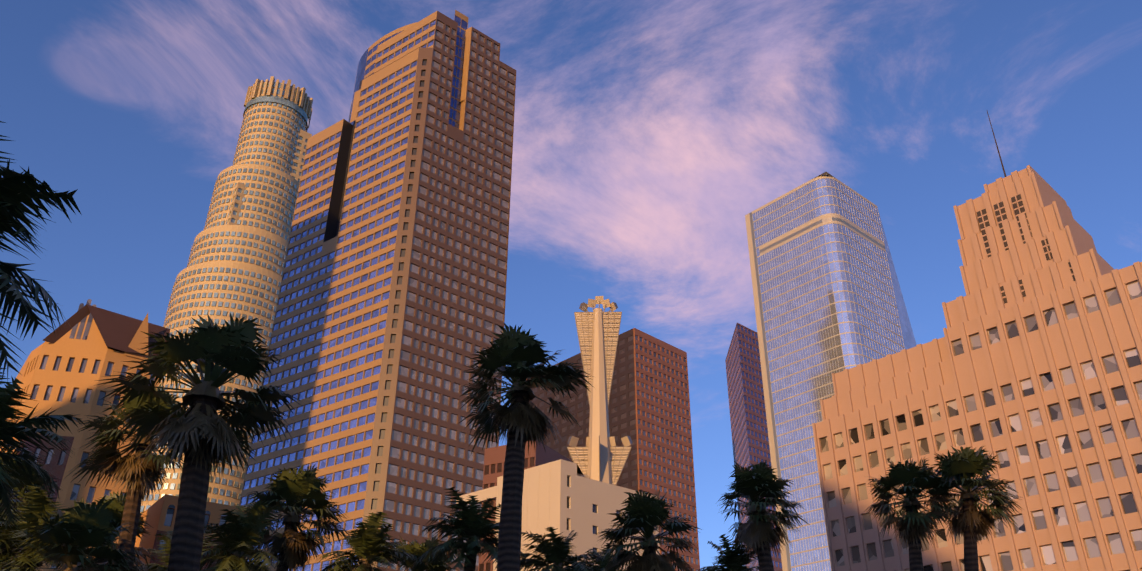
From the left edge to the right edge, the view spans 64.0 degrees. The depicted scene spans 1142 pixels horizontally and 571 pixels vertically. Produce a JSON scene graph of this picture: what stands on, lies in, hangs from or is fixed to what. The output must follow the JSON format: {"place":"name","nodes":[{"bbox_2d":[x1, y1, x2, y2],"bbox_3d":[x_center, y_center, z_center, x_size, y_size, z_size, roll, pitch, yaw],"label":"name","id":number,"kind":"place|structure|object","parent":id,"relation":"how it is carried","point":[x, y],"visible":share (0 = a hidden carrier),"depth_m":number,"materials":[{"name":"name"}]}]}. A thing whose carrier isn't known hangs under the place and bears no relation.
{"place":"outdoors","nodes":[
{"label":"outdoors","id":0,"kind":"place"},
{"bbox_2d":[140,76,312,512],"bbox_3d":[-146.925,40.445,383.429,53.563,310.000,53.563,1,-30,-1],"label":"skyscraper","id":1,"kind":"structure","parent":0,"point":[236,262],"depth_m":394.97,"materials":[{"name":"concrete"}]},
{"bbox_2d":[239,10,515,570],"bbox_3d":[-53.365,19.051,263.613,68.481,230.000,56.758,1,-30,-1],"label":"skyscraper","id":2,"kind":"structure","parent":0,"point":[389,317],"depth_m":254.77,"materials":[{"name":"stone"}]},
{"bbox_2d":[0,0,1141,570],"label":"sky","id":3,"kind":"structure","parent":0,"point":[646,134],"materials":[{"name":"blue"}]},
{"bbox_2d":[526,328,699,570],"bbox_3d":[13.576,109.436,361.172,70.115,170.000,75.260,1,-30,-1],"label":"brown tower","id":4,"kind":"structure","parent":0,"point":[649,414],"depth_m":363.59,"materials":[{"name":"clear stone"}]},
{"bbox_2d":[725,323,782,570],"bbox_3d":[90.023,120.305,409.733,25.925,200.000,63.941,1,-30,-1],"label":"dark tower","id":5,"kind":"structure","parent":0,"point":[749,432],"depth_m":421.58,"materials":[{"name":"stone"}]},
{"bbox_2d":[745,172,915,570],"bbox_3d":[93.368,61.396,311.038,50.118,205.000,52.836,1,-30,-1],"label":"glass tower","id":6,"kind":"structure","parent":0,"point":[828,297],"depth_m":322.79,"materials":[{"name":"blue glass"}]},
{"label":"ground","id":7,"kind":"structure","parent":0,"visible":0},
{"bbox_2d":[0,450,62,552],"bbox_3d":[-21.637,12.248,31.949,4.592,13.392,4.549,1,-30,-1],"label":"palm","id":8,"kind":"object","parent":7,"relation":"on","point":[24,481],"visible":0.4,"depth_m":33.91,"materials":[{"name":"green plant"}]},
{"bbox_2d":[0,121,81,382],"bbox_3d":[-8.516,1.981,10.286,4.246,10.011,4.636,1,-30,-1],"label":"palm","id":9,"kind":"object","parent":7,"relation":"on","point":[16,189],"visible":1,"depth_m":11.92,"materials":[{"name":"green plant"}]},
{"bbox_2d":[0,368,86,530],"bbox_3d":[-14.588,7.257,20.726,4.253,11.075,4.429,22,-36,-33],"label":"palm","id":10,"kind":"object","parent":7,"relation":"on","point":[10,430],"visible":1,"depth_m":22.89,"materials":[{"name":"green plant"}]},
{"bbox_2d":[0,484,93,570],"bbox_3d":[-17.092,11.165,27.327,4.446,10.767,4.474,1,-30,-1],"label":"palm","id":11,"kind":"object","parent":7,"relation":"on","point":[37,498],"visible":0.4,"depth_m":28.64,"materials":[{"name":"green plant"}]},
{"bbox_2d":[0,495,145,570],"bbox_3d":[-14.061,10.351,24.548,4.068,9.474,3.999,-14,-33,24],"label":"palm","id":12,"kind":"object","parent":7,"relation":"on","point":[81,526],"visible":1,"depth_m":25.54,"materials":[{"name":"green plant"}]},
{"bbox_2d":[70,490,159,570],"bbox_3d":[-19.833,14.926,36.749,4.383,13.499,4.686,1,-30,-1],"label":"palm","id":13,"kind":"object","parent":7,"relation":"on","point":[117,503],"visible":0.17,"depth_m":38.97,"materials":[{"name":"green plant"}]},
{"bbox_2d":[0,299,250,570],"bbox_3d":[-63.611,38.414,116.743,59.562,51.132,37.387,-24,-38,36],"label":"building","id":14,"kind":"structure","parent":7,"relation":"on","point":[67,367],"depth_m":99.56,"materials":[{"name":"concrete"}]},
{"bbox_2d":[64,382,189,569],"bbox_3d":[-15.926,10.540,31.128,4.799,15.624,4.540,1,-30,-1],"label":"palm","id":15,"kind":"object","parent":7,"relation":"on","point":[136,475],"visible":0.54,"depth_m":33.09,"materials":[{"name":"green plant"}]},
{"bbox_2d":[138,529,215,570],"bbox_3d":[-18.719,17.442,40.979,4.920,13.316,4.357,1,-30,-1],"label":"palm","id":16,"kind":"object","parent":7,"relation":"on","point":[167,539],"visible":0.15,"depth_m":43.11,"materials":[{"name":"green plant"}]},
{"bbox_2d":[96,313,301,570],"bbox_3d":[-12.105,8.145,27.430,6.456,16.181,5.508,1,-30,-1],"label":"palm","id":17,"kind":"object","parent":7,"relation":"on","point":[204,434],"visible":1,"depth_m":29.23,"materials":[{"name":"green plant"}]},
{"bbox_2d":[199,500,283,570],"bbox_3d":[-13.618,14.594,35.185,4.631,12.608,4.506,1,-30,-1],"label":"palm","id":18,"kind":"object","parent":7,"relation":"on","point":[238,538],"visible":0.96,"depth_m":36.85,"materials":[{"name":"green plant"}]},
{"bbox_2d":[234,463,350,570],"bbox_3d":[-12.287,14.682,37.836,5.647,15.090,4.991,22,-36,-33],"label":"palm","id":19,"kind":"object","parent":7,"relation":"on","point":[298,492],"visible":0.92,"depth_m":39.83,"materials":[{"name":"green plant"}]},
{"bbox_2d":[315,512,424,570],"bbox_3d":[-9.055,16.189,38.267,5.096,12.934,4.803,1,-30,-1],"label":"palm","id":20,"kind":"object","parent":7,"relation":"on","point":[369,543],"visible":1,"depth_m":39.94,"materials":[{"name":"green plant"}]},
{"bbox_2d":[390,536,454,570],"bbox_3d":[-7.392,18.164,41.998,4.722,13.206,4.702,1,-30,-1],"label":"palm","id":21,"kind":"object","parent":7,"relation":"on","point":[416,549],"visible":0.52,"depth_m":43.93,"materials":[{"name":"green plant"}]},
{"bbox_2d":[410,486,527,570],"bbox_3d":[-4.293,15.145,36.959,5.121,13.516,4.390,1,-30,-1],"label":"palm","id":22,"kind":"object","parent":7,"relation":"on","point":[472,527],"visible":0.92,"depth_m":39.09,"materials":[{"name":"green plant"}]},
{"bbox_2d":[478,440,572,570],"bbox_3d":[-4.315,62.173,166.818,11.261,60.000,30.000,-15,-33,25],"label":"dark block","id":23,"kind":"structure","parent":7,"relation":"on","point":[494,459],"depth_m":168.90,"materials":[{"name":"brown stone"}]},
{"bbox_2d":[459,323,595,570],"bbox_3d":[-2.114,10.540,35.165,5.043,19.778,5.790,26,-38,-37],"label":"palm","id":24,"kind":"object","parent":7,"relation":"on","point":[520,420],"visible":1,"depth_m":37.64,"materials":[{"name":"green plant"}]},
{"bbox_2d":[456,459,659,570],"bbox_3d":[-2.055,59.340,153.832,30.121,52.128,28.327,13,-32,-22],"label":"building","id":25,"kind":"structure","parent":7,"relation":"on","point":[565,497],"depth_m":152.92,"materials":[{"name":"beige concrete"}]},
{"bbox_2d":[567,296,632,484],"bbox_3d":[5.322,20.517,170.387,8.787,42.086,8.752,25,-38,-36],"label":"tower","id":26,"kind":"structure","parent":25,"relation":"on","point":[599,457],"depth_m":169.95,"materials":[{"name":"beige"}]},
{"bbox_2d":[520,527,603,570],"bbox_3d":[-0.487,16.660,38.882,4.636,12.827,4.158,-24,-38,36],"label":"palm","id":27,"kind":"object","parent":7,"relation":"on","point":[557,555],"visible":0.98,"depth_m":40.97,"materials":[{"name":"green plant"}]},
{"bbox_2d":[579,543,628,570],"bbox_3d":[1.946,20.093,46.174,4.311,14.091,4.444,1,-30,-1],"label":"palm","id":28,"kind":"object","parent":7,"relation":"on","point":[600,566],"visible":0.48,"depth_m":48.79,"materials":[{"name":"green plant"}]},
{"bbox_2d":[593,489,699,570],"bbox_3d":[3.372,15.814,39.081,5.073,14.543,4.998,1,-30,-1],"label":"palm","id":29,"kind":"object","parent":7,"relation":"on","point":[645,515],"visible":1,"depth_m":41.07,"materials":[{"name":"green plant"}]},
{"bbox_2d":[698,534,759,570],"bbox_3d":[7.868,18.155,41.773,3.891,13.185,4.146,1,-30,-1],"label":"palm","id":30,"kind":"object","parent":7,"relation":"on","point":[734,561],"visible":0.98,"depth_m":43.95,"materials":[{"name":"green plant"}]},
{"bbox_2d":[718,460,809,570],"bbox_3d":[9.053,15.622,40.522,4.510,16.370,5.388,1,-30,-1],"label":"palm","id":31,"kind":"object","parent":7,"relation":"on","point":[758,533],"visible":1,"depth_m":42.69,"materials":[{"name":"green plant"}]},
{"bbox_2d":[865,456,962,570],"bbox_3d":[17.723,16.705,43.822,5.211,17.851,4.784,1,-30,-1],"label":"palm","id":32,"kind":"object","parent":7,"relation":"on","point":[912,526],"visible":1,"depth_m":46.71,"materials":[{"name":"green plant"}]},
{"bbox_2d":[924,446,1020,570],"bbox_3d":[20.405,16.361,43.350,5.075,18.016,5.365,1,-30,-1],"label":"palm","id":33,"kind":"object","parent":7,"relation":"on","point":[957,471],"visible":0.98,"depth_m":46.00,"materials":[{"name":"green plant"}]},
{"bbox_2d":[812,111,1141,570],"bbox_3d":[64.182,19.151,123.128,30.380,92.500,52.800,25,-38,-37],"label":"building","id":34,"kind":"structure","parent":7,"relation":"on","point":[1027,368],"depth_m":114.32,"materials":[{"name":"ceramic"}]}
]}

